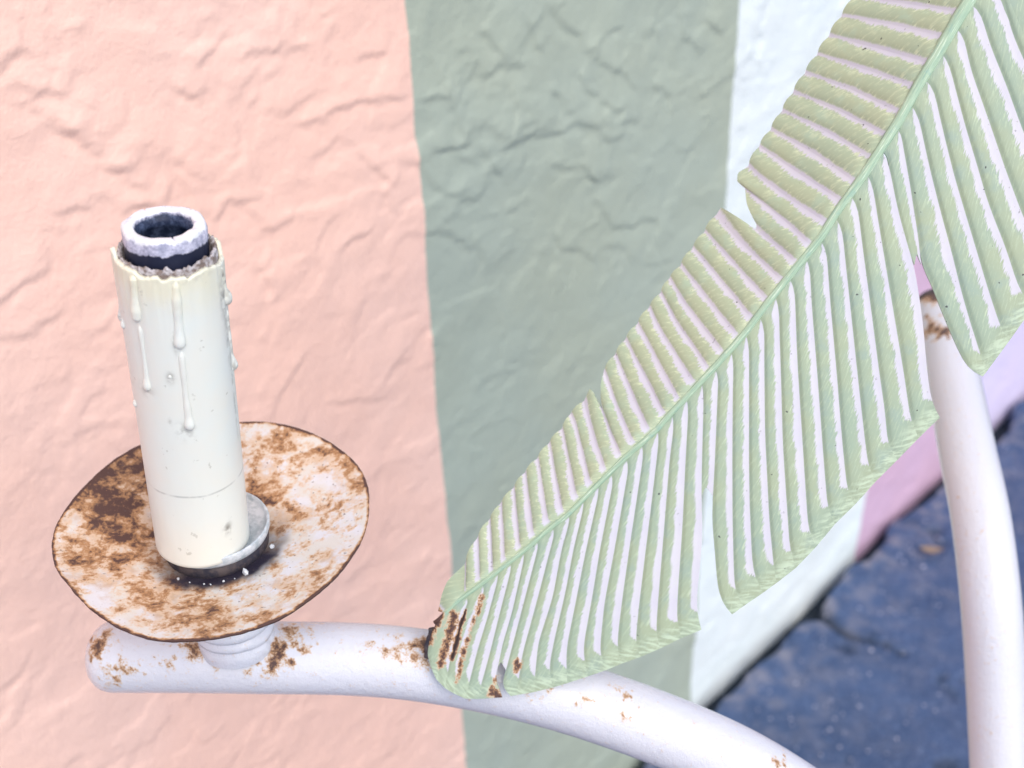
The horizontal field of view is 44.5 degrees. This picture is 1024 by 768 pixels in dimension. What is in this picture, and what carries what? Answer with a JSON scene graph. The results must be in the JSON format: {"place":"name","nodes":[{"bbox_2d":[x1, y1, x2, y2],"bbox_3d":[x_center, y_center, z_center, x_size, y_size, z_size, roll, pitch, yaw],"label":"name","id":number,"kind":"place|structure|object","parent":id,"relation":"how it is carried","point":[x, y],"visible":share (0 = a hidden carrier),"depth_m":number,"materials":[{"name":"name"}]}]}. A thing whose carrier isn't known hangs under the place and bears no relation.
{"place":"outdoors","nodes":[
{"label":"outdoors","id":0,"kind":"place"},
{"bbox_2d":[643,401,1023,767],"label":"ground","id":1,"kind":"structure","parent":0,"point":[843,627],"depth_m":1.33,"materials":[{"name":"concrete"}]},
{"bbox_2d":[0,0,1023,767],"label":"stucco wall","id":2,"kind":"structure","parent":1,"relation":"on","point":[456,238],"depth_m":0.73,"materials":[{"name":"pink paint"}]},
{"bbox_2d":[52,0,1023,767],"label":"candelabra","id":3,"kind":"object","parent":1,"relation":"on","point":[820,348],"visible":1,"depth_m":0.40,"materials":[{"name":"white metal"}]},
{"bbox_2d":[242,568,247,575],"bbox_3d":[-0.084,0.059,0.396,0.002,0.003,0.002,-6,-13,-42],"label":"paint crumb","id":4,"kind":"object","parent":3,"relation":"on","point":[245,572],"visible":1,"depth_m":0.40,"materials":[{"name":"white paint"}]},
{"bbox_2d":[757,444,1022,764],"bbox_3d":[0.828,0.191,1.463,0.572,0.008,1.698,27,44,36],"label":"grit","id":5,"kind":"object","parent":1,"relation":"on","point":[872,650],"visible":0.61,"depth_m":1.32,"materials":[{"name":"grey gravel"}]},
{"bbox_2d":[920,546,942,552],"bbox_3d":[0.491,0.194,1.464,0.026,0.007,0.010,4,40,5],"label":"fallen leaf","id":6,"kind":"object","parent":1,"relation":"on","point":[931,549],"visible":1,"depth_m":1.47,"materials":[{"name":"brown plant"}]}
]}

